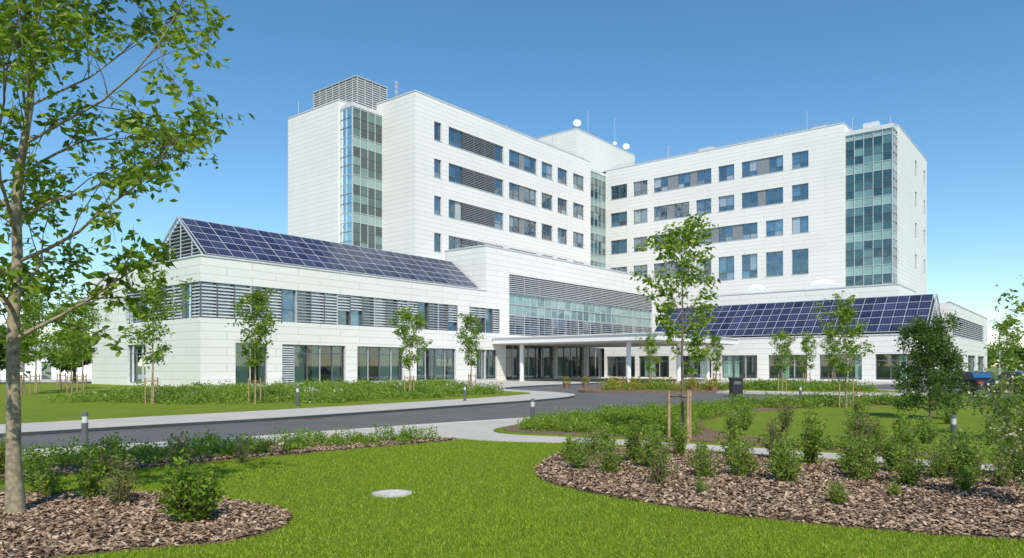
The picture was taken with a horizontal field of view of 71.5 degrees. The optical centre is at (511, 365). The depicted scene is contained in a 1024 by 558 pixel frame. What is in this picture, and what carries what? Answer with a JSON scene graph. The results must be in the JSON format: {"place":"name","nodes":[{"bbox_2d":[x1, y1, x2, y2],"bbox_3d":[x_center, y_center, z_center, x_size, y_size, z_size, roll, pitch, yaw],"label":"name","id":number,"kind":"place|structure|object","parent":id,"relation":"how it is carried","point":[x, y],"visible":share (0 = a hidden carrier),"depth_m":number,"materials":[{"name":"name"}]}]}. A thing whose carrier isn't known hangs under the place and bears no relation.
{"place":"outdoors","nodes":[
{"label":"outdoors","id":0,"kind":"place"},
{"bbox_2d":[0,382,529,423],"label":"lawn","id":1,"kind":"structure","parent":0,"point":[35,407],"depth_m":31.50,"materials":[{"name":"green plant"}]},
{"bbox_2d":[1,297,47,394],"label":"young tree","id":2,"kind":"object","parent":1,"relation":"on","point":[28,312],"visible":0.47,"depth_m":42.96,"materials":[{"name":"green plant"}]},
{"bbox_2d":[20,292,71,391],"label":"young tree","id":3,"kind":"object","parent":1,"relation":"on","point":[45,348],"visible":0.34,"depth_m":46.95,"materials":[{"name":"green plant"}]},
{"bbox_2d":[39,303,82,389],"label":"young tree","id":4,"kind":"object","parent":1,"relation":"on","point":[57,356],"visible":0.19,"depth_m":51.82,"materials":[{"name":"green plant"}]},
{"bbox_2d":[42,297,99,395],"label":"young tree","id":5,"kind":"object","parent":1,"relation":"on","point":[72,339],"visible":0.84,"depth_m":41.79,"materials":[{"name":"green plant"}]},
{"bbox_2d":[55,288,114,392],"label":"young tree","id":6,"kind":"object","parent":1,"relation":"on","point":[87,344],"visible":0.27,"depth_m":45.94,"materials":[{"name":"green plant"}]},
{"bbox_2d":[117,270,195,403],"bbox_3d":[-16.516,-1.414,33.208,3.399,6.468,2.380,0,0,-7],"label":"young tree","id":7,"kind":"object","parent":1,"relation":"on","point":[150,291],"visible":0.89,"depth_m":33.02,"materials":[{"name":"green plant"}]},
{"bbox_2d":[225,286,282,403],"bbox_3d":[-11.801,-0.930,33.008,2.102,5.500,2.517,0,0,23],"label":"young tree","id":8,"kind":"object","parent":1,"relation":"on","point":[261,330],"visible":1,"depth_m":33.05,"materials":[{"name":"green plant"}]},
{"bbox_2d":[44,380,505,404],"bbox_3d":[-11.364,1.411,41.007,25.827,0.819,17.073,0,0,-24],"label":"groundcover planting","id":9,"kind":"object","parent":1,"relation":"on","point":[307,394],"visible":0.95,"depth_m":36.64,"materials":[{"name":"green plant"}]},
{"bbox_2d":[81,377,469,394],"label":"groundcover planting","id":10,"kind":"object","parent":1,"relation":"on","point":[317,382],"visible":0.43,"depth_m":52.81,"materials":[{"name":"green plant"}]},
{"bbox_2d":[387,305,432,391],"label":"young tree","id":11,"kind":"object","parent":1,"relation":"on","point":[417,320],"visible":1,"depth_m":40.91,"materials":[{"name":"green plant"}]},
{"bbox_2d":[454,312,485,389],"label":"young tree","id":12,"kind":"object","parent":1,"relation":"on","point":[469,321],"visible":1,"depth_m":48.88,"materials":[{"name":"green plant"}]},
{"bbox_2d":[0,378,689,436],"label":"pavement","id":13,"kind":"structure","parent":0,"point":[192,417],"depth_m":27.85,"materials":[{"name":"concrete"}]},
{"bbox_2d":[92,244,987,386],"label":"rise walls","id":14,"kind":"structure","parent":13,"relation":"on","point":[203,349],"depth_m":73.76,"materials":[{"name":"metal"}]},
{"bbox_2d":[151,217,942,336],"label":"solar roof frame","id":15,"kind":"object","parent":14,"relation":"on","point":[183,240],"visible":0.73,"depth_m":69.41,"materials":[{"name":"silver metal"}]},
{"bbox_2d":[182,218,932,335],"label":"solar panels","id":16,"kind":"object","parent":15,"relation":"on","point":[910,311],"visible":0.91,"depth_m":80.34,"materials":[{"name":"blue glass"}]},
{"bbox_2d":[126,75,982,384],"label":"window frames and louvres","id":17,"kind":"structure","parent":14,"relation":"on","point":[362,91],"depth_m":94.00,"materials":[{"name":"metal"}]},
{"bbox_2d":[129,106,980,381],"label":"glazing","id":18,"kind":"structure","parent":14,"relation":"on","point":[774,264],"depth_m":100.52,"materials":[{"name":"blue glass"}]},
{"bbox_2d":[421,91,838,274],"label":"roof railing","id":19,"kind":"object","parent":14,"relation":"on","point":[614,167],"visible":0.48,"depth_m":105.56,"materials":[{"name":"metal"}]},
{"bbox_2d":[744,279,836,292],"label":"domes","id":20,"kind":"structure","parent":14,"relation":"on","point":[821,283],"depth_m":96.70,"materials":[{"name":"white paint"}]},
{"bbox_2d":[236,344,920,382],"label":"ground-floor windows","id":21,"kind":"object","parent":13,"relation":"on","point":[733,366],"visible":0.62,"depth_m":83.86,"materials":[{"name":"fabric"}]},
{"bbox_2d":[288,90,926,323],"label":"tower walls","id":22,"kind":"structure","parent":13,"relation":"on","point":[413,186],"depth_m":104.88,"materials":[{"name":"metal"}]},
{"bbox_2d":[298,81,896,157],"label":"antennas and dishes","id":23,"kind":"object","parent":22,"relation":"on","point":[576,122],"visible":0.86,"depth_m":118.93,"materials":[{"name":"paint"}]},
{"bbox_2d":[492,332,739,381],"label":"entrance canopy","id":24,"kind":"object","parent":13,"relation":"on","point":[628,341],"visible":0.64,"depth_m":78.28,"materials":[{"name":"white metal"}]},
{"bbox_2d":[0,437,1023,557],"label":"lawn","id":25,"kind":"structure","parent":0,"point":[514,523],"depth_m":8.18,"materials":[{"name":"green plant"}]},
{"bbox_2d":[22,439,54,478],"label":"shrub","id":26,"kind":"object","parent":25,"relation":"on","point":[34,457],"visible":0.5,"depth_m":10.98,"materials":[{"name":"green plant"}]},
{"bbox_2d":[89,434,117,476],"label":"shrub","id":27,"kind":"object","parent":25,"relation":"on","point":[107,452],"visible":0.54,"depth_m":11.17,"materials":[{"name":"green plant"}]},
{"bbox_2d":[0,493,290,557],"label":"mulch bed","id":28,"kind":"object","parent":25,"relation":"on","point":[200,541],"visible":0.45,"depth_m":7.37,"materials":[{"name":"brown wood"}]},
{"bbox_2d":[23,458,56,492],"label":"shrub","id":29,"kind":"object","parent":28,"relation":"on","point":[35,488],"visible":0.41,"depth_m":9.86,"materials":[{"name":"green plant"}]},
{"bbox_2d":[30,463,67,495],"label":"shrub","id":30,"kind":"object","parent":28,"relation":"on","point":[50,483],"visible":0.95,"depth_m":9.47,"materials":[{"name":"green plant"}]},
{"bbox_2d":[75,439,114,498],"bbox_3d":[-5.515,1.368,9.391,0.476,0.819,0.370,0,0,-33],"label":"shrub","id":31,"kind":"object","parent":28,"relation":"on","point":[90,483],"visible":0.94,"depth_m":9.36,"materials":[{"name":"green plant"}]},
{"bbox_2d":[96,451,142,505],"bbox_3d":[-4.943,1.421,8.984,0.516,0.708,0.494,0,0,-25],"label":"shrub","id":32,"kind":"object","parent":28,"relation":"on","point":[122,493],"visible":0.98,"depth_m":8.92,"materials":[{"name":"green plant"}]},
{"bbox_2d":[0,0,254,515],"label":"deciduous tree","id":33,"kind":"object","parent":28,"relation":"on","point":[33,35],"visible":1,"depth_m":8.48,"materials":[{"name":"green plant"}]},
{"bbox_2d":[155,448,228,522],"bbox_3d":[-3.562,1.350,7.946,0.748,0.863,0.739,0,0,-40],"label":"shrub","id":34,"kind":"object","parent":28,"relation":"on","point":[184,498],"visible":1,"depth_m":7.83,"materials":[{"name":"green plant"}]},
{"bbox_2d":[162,429,195,470],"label":"shrub","id":35,"kind":"object","parent":25,"relation":"on","point":[175,450],"visible":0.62,"depth_m":11.95,"materials":[{"name":"green plant"}]},
{"bbox_2d":[0,439,457,479],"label":"mulch bed","id":36,"kind":"object","parent":25,"relation":"on","point":[234,458],"visible":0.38,"depth_m":13.99,"materials":[{"name":"brown wood"}]},
{"bbox_2d":[0,434,22,474],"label":"shrub","id":37,"kind":"object","parent":36,"relation":"on","point":[2,457],"visible":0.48,"depth_m":11.38,"materials":[{"name":"green plant"}]},
{"bbox_2d":[0,422,440,468],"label":"hedge planting","id":38,"kind":"object","parent":36,"relation":"on","point":[210,444],"visible":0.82,"depth_m":14.42,"materials":[{"name":"green plant"}]},
{"bbox_2d":[232,436,250,462],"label":"shrub","id":39,"kind":"object","parent":25,"relation":"on","point":[242,453],"visible":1,"depth_m":12.88,"materials":[{"name":"green plant"}]},
{"bbox_2d":[372,489,412,497],"bbox_3d":[-1.650,1.762,9.800,0.560,0.026,0.560,0,0,0],"label":"manhole cover","id":40,"kind":"object","parent":25,"relation":"on","point":[391,493],"visible":0.98,"depth_m":9.74,"materials":[{"name":"concrete"}]},
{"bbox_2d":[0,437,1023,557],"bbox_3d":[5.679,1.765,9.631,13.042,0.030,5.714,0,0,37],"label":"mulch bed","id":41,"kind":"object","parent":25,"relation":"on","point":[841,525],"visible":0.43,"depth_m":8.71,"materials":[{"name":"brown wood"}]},
{"bbox_2d":[559,433,576,460],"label":"shrub","id":42,"kind":"object","parent":41,"relation":"on","point":[567,447],"visible":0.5,"depth_m":12.77,"materials":[{"name":"green plant"}]},
{"bbox_2d":[563,433,599,468],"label":"shrub","id":43,"kind":"object","parent":41,"relation":"on","point":[578,457],"visible":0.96,"depth_m":11.96,"materials":[{"name":"green plant"}]},
{"bbox_2d":[581,429,602,456],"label":"shrub","id":44,"kind":"object","parent":41,"relation":"on","point":[595,442],"visible":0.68,"depth_m":13.57,"materials":[{"name":"green plant"}]},
{"bbox_2d":[595,424,617,450],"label":"shrub","id":45,"kind":"object","parent":41,"relation":"on","point":[605,434],"visible":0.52,"depth_m":14.31,"materials":[{"name":"green plant"}]},
{"bbox_2d":[591,437,626,472],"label":"shrub","id":46,"kind":"object","parent":41,"relation":"on","point":[610,463],"visible":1,"depth_m":11.57,"materials":[{"name":"green plant"}]},
{"bbox_2d":[622,416,645,462],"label":"shrub","id":47,"kind":"object","parent":41,"relation":"on","point":[635,442],"visible":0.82,"depth_m":12.78,"materials":[{"name":"green plant"}]},
{"bbox_2d":[632,426,675,467],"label":"shrub","id":48,"kind":"object","parent":41,"relation":"on","point":[648,449],"visible":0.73,"depth_m":12.04,"materials":[{"name":"green plant"}]},
{"bbox_2d":[641,443,678,485],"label":"shrub","id":49,"kind":"object","parent":41,"relation":"on","point":[658,478],"visible":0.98,"depth_m":10.38,"materials":[{"name":"green plant"}]},
{"bbox_2d":[667,422,688,454],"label":"shrub","id":50,"kind":"object","parent":41,"relation":"on","point":[680,447],"visible":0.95,"depth_m":13.86,"materials":[{"name":"green plant"}]},
{"bbox_2d":[686,444,721,477],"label":"shrub","id":51,"kind":"object","parent":41,"relation":"on","point":[703,467],"visible":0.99,"depth_m":11.07,"materials":[{"name":"green plant"}]},
{"bbox_2d":[713,421,748,453],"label":"shrub","id":52,"kind":"object","parent":41,"relation":"on","point":[731,437],"visible":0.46,"depth_m":13.56,"materials":[{"name":"green plant"}]},
{"bbox_2d":[720,434,763,476],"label":"shrub","id":53,"kind":"object","parent":41,"relation":"on","point":[743,466],"visible":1,"depth_m":11.15,"materials":[{"name":"green plant"}]},
{"bbox_2d":[754,414,794,457],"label":"shrub","id":54,"kind":"object","parent":41,"relation":"on","point":[773,432],"visible":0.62,"depth_m":13.27,"materials":[{"name":"green plant"}]},
{"bbox_2d":[764,433,805,481],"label":"shrub","id":55,"kind":"object","parent":41,"relation":"on","point":[785,471],"visible":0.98,"depth_m":10.66,"materials":[{"name":"green plant"}]},
{"bbox_2d":[794,407,827,464],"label":"shrub","id":56,"kind":"object","parent":41,"relation":"on","point":[810,442],"visible":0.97,"depth_m":12.54,"materials":[{"name":"green plant"}]},
{"bbox_2d":[824,478,850,504],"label":"shrub","id":57,"kind":"object","parent":41,"relation":"on","point":[840,497],"visible":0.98,"depth_m":8.96,"materials":[{"name":"green plant"}]},
{"bbox_2d":[836,435,865,470],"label":"shrub","id":58,"kind":"object","parent":41,"relation":"on","point":[846,453],"visible":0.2,"depth_m":11.73,"materials":[{"name":"green plant"}]},
{"bbox_2d":[829,429,885,478],"bbox_3d":[5.338,1.375,10.918,0.624,0.811,0.653,0,0,-20],"label":"shrub","id":59,"kind":"object","parent":41,"relation":"on","point":[858,468],"visible":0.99,"depth_m":10.86,"materials":[{"name":"green plant"}]},
{"bbox_2d":[844,408,889,466],"bbox_3d":[6.081,1.257,12.165,0.741,1.061,0.773,0,0,22],"label":"shrub","id":60,"kind":"object","parent":41,"relation":"on","point":[866,430],"visible":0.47,"depth_m":12.10,"materials":[{"name":"green plant"}]},
{"bbox_2d":[876,430,912,472],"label":"shrub","id":61,"kind":"object","parent":41,"relation":"on","point":[892,445],"visible":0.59,"depth_m":11.59,"materials":[{"name":"green plant"}]},
{"bbox_2d":[881,441,931,485],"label":"shrub","id":62,"kind":"object","parent":41,"relation":"on","point":[910,472],"visible":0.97,"depth_m":10.40,"materials":[{"name":"green plant"}]},
{"bbox_2d":[886,408,926,464],"bbox_3d":[6.721,1.259,12.158,0.612,1.053,0.476,0,0,16],"label":"shrub","id":63,"kind":"object","parent":41,"relation":"on","point":[907,438],"visible":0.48,"depth_m":12.16,"materials":[{"name":"green plant"}]},
{"bbox_2d":[917,444,956,477],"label":"shrub","id":64,"kind":"object","parent":41,"relation":"on","point":[941,466],"visible":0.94,"depth_m":10.98,"materials":[{"name":"green plant"}]},
{"bbox_2d":[927,424,976,471],"bbox_3d":[7.192,1.370,11.632,0.745,0.825,0.810,0,0,25],"label":"shrub","id":65,"kind":"object","parent":41,"relation":"on","point":[953,445],"visible":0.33,"depth_m":11.57,"materials":[{"name":"green plant"}]},
{"bbox_2d":[947,464,981,490],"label":"shrub","id":66,"kind":"object","parent":41,"relation":"on","point":[964,484],"visible":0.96,"depth_m":9.86,"materials":[{"name":"green plant"}]},
{"bbox_2d":[945,432,994,478],"bbox_3d":[7.035,1.401,10.937,0.606,0.753,0.579,0,0,-17],"label":"shrub","id":67,"kind":"object","parent":41,"relation":"on","point":[969,460],"visible":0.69,"depth_m":10.91,"materials":[{"name":"green plant"}]},
{"bbox_2d":[961,354,1023,490],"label":"flowering shrub","id":68,"kind":"object","parent":41,"relation":"on","point":[1011,435],"visible":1,"depth_m":8.92,"materials":[{"name":"green plant"}]},
{"bbox_2d":[989,452,1017,486],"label":"shrub","id":69,"kind":"object","parent":41,"relation":"on","point":[999,481],"visible":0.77,"depth_m":10.17,"materials":[{"name":"green plant"}]},
{"bbox_2d":[985,432,1023,476],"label":"shrub","id":70,"kind":"object","parent":41,"relation":"on","point":[1008,456],"visible":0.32,"depth_m":11.12,"materials":[{"name":"green plant"}]},
{"bbox_2d":[0,383,1023,449],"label":"asphalt road","id":71,"kind":"structure","parent":0,"point":[578,399],"depth_m":25.78,"materials":[{"name":"grey asphalt"}]},
{"bbox_2d":[24,416,544,450],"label":"kerb","id":72,"kind":"structure","parent":71,"relation":"on","point":[329,431],"depth_m":19.97,"materials":[{"name":"concrete"}]},
{"bbox_2d":[728,378,743,396],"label":"litter bin","id":73,"kind":"object","parent":71,"relation":"on","point":[735,386],"visible":0.95,"depth_m":43.18,"materials":[{"name":"black plastic"}]},
{"bbox_2d":[943,371,1004,394],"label":"parked car","id":74,"kind":"object","parent":71,"relation":"on","point":[971,377],"visible":0.32,"depth_m":46.88,"materials":[{"name":"paint"}]},
{"bbox_2d":[990,371,1023,392],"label":"parked car","id":75,"kind":"object","parent":71,"relation":"on","point":[1017,373],"visible":0.24,"depth_m":48.01,"materials":[{"name":"paint"}]},
{"bbox_2d":[0,0,1023,365],"label":"sky","id":76,"kind":"structure","parent":0,"point":[650,76],"materials":[{"name":"blue"}]},
{"bbox_2d":[22,419,1023,470],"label":"pavement","id":77,"kind":"structure","parent":0,"point":[479,430],"depth_m":18.30,"materials":[{"name":"concrete"}]},
{"bbox_2d":[81,412,87,448],"bbox_3d":[-9.250,1.415,15.400,0.180,0.810,0.178,0,0,0],"label":"bollard light","id":78,"kind":"object","parent":77,"relation":"on","point":[84,429],"visible":0.8,"depth_m":15.35,"materials":[{"name":"grey metal"}]},
{"bbox_2d":[579,387,726,393],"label":"flower bed soil","id":79,"kind":"structure","parent":0,"point":[640,391],"depth_m":49.45,"materials":[{"name":"brown soil"}]},
{"bbox_2d":[635,331,663,382],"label":"young tree","id":80,"kind":"object","parent":79,"relation":"on","point":[651,344],"visible":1,"depth_m":54.93,"materials":[{"name":"green plant"}]},
{"bbox_2d":[598,376,720,390],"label":"flower bed","id":81,"kind":"object","parent":79,"relation":"on","point":[613,384],"visible":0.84,"depth_m":52.08,"materials":[{"name":"green plant"}]},
{"bbox_2d":[704,334,724,386],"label":"young tree","id":82,"kind":"object","parent":79,"relation":"on","point":[716,340],"visible":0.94,"depth_m":54.88,"materials":[{"name":"green plant"}]},
{"bbox_2d":[493,406,1023,463],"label":"lawn","id":83,"kind":"structure","parent":0,"point":[834,416],"depth_m":21.72,"materials":[{"name":"green plant"}]},
{"bbox_2d":[722,409,747,432],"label":"shrub","id":84,"kind":"object","parent":83,"relation":"on","point":[730,424],"visible":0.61,"depth_m":18.23,"materials":[{"name":"green plant"}]},
{"bbox_2d":[731,403,755,429],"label":"shrub","id":85,"kind":"object","parent":83,"relation":"on","point":[745,417],"visible":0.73,"depth_m":19.40,"materials":[{"name":"green plant"}]},
{"bbox_2d":[503,403,1022,456],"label":"mulch bed","id":86,"kind":"object","parent":83,"relation":"on","point":[708,434],"visible":0.26,"depth_m":18.59,"materials":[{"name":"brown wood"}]},
{"bbox_2d":[517,399,757,436],"bbox_3d":[4.603,1.530,24.005,5.829,0.528,13.505,0,0,26],"label":"groundcover planting","id":87,"kind":"object","parent":86,"relation":"on","point":[614,418],"visible":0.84,"depth_m":20.95,"materials":[{"name":"green plant"}]},
{"bbox_2d":[630,212,723,444],"bbox_3d":[3.821,-0.863,16.518,2.134,5.367,2.148,0,0,9],"label":"young tree","id":88,"kind":"object","parent":86,"relation":"on","point":[668,244],"visible":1,"depth_m":16.47,"materials":[{"name":"green plant"}]},
{"bbox_2d":[754,430,935,453],"bbox_3d":[7.014,1.580,14.959,3.796,0.405,0.996,0,0,31],"label":"groundcover planting","id":89,"kind":"object","parent":86,"relation":"on","point":[827,442],"visible":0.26,"depth_m":14.94,"materials":[{"name":"green plant"}]},
{"bbox_2d":[720,389,1023,408],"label":"hedge planting","id":90,"kind":"object","parent":86,"relation":"on","point":[812,401],"visible":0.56,"depth_m":30.98,"materials":[{"name":"green plant"}]},
{"bbox_2d":[775,398,796,431],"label":"shrub","id":91,"kind":"object","parent":83,"relation":"on","point":[787,418],"visible":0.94,"depth_m":18.91,"materials":[{"name":"green plant"}]},
{"bbox_2d":[813,290,874,407],"bbox_3d":[13.886,-0.671,29.986,1.829,4.982,2.613,0,0,-37],"label":"young tree","id":92,"kind":"object","parent":83,"relation":"on","point":[848,313],"visible":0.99,"depth_m":29.73,"materials":[{"name":"green plant"}]},
{"bbox_2d":[839,407,869,437],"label":"shrub","id":93,"kind":"object","parent":83,"relation":"on","point":[848,426],"visible":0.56,"depth_m":17.16,"materials":[{"name":"green plant"}]},
{"bbox_2d":[912,413,939,443],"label":"shrub","id":94,"kind":"object","parent":83,"relation":"on","point":[927,434],"visible":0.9,"depth_m":16.09,"materials":[{"name":"green plant"}]},
{"bbox_2d":[888,310,978,418],"bbox_3d":[13.894,-0.013,23.498,2.866,3.576,2.482,0,0,0],"label":"bushy tree","id":95,"kind":"object","parent":83,"relation":"on","point":[943,356],"visible":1,"depth_m":23.20,"materials":[{"name":"green plant"}]},
{"bbox_2d":[983,313,1023,395],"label":"young tree","id":96,"kind":"object","parent":83,"relation":"on","point":[1007,324],"visible":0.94,"depth_m":41.82,"materials":[{"name":"green plant"}]},
{"bbox_2d":[994,275,1023,316],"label":"young tree","id":97,"kind":"object","parent":83,"relation":"on","point":[1019,307],"visible":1,"depth_m":15.85,"materials":[{"name":"green plant"}]},
{"bbox_2d":[658,379,927,395],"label":"pavement","id":98,"kind":"structure","parent":0,"point":[786,392],"depth_m":48.45,"materials":[{"name":"concrete"}]},
{"bbox_2d":[719,388,897,392],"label":"lawn","id":99,"kind":"structure","parent":0,"point":[814,390],"depth_m":50.44,"materials":[{"name":"green plant"}]},
{"bbox_2d":[769,328,797,390],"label":"young tree","id":100,"kind":"object","parent":99,"relation":"on","point":[780,346],"visible":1,"depth_m":49.95,"materials":[{"name":"green plant"}]},
{"bbox_2d":[712,377,881,390],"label":"groundcover planting","id":101,"kind":"object","parent":99,"relation":"on","point":[793,384],"visible":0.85,"depth_m":52.01,"materials":[{"name":"green plant"}]},
{"bbox_2d":[794,331,821,382],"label":"young tree","id":102,"kind":"object","parent":99,"relation":"on","point":[806,348],"visible":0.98,"depth_m":57.88,"materials":[{"name":"green plant"}]},
{"bbox_2d":[820,328,841,382],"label":"young tree","id":103,"kind":"object","parent":99,"relation":"on","point":[829,340],"visible":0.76,"depth_m":59.91,"materials":[{"name":"green plant"}]},
{"bbox_2d":[642,366,1019,382],"bbox_3d":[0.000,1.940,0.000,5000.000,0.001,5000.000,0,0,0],"label":"ground","id":104,"kind":"structure","parent":0,"point":[994,369],"depth_m":278.47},
{"bbox_2d":[0,344,91,379],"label":"distant outbuilding","id":105,"kind":"structure","parent":104,"relation":"on","point":[49,372],"depth_m":92.80,"materials":[{"name":"white paint"}]},
{"bbox_2d":[0,324,91,383],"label":"distant trees","id":106,"kind":"object","parent":104,"relation":"on","point":[55,364],"visible":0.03,"depth_m":70.13,"materials":[{"name":"green plant"}]},
{"bbox_2d":[0,379,702,433],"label":"kerb","id":107,"kind":"structure","parent":104,"relation":"on","point":[300,415],"depth_m":25.31,"materials":[{"name":"concrete"}]},
{"bbox_2d":[987,343,1023,370],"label":"distant trees","id":108,"kind":"object","parent":104,"relation":"on","point":[1020,355],"visible":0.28,"depth_m":82.53,"materials":[{"name":"green plant"}]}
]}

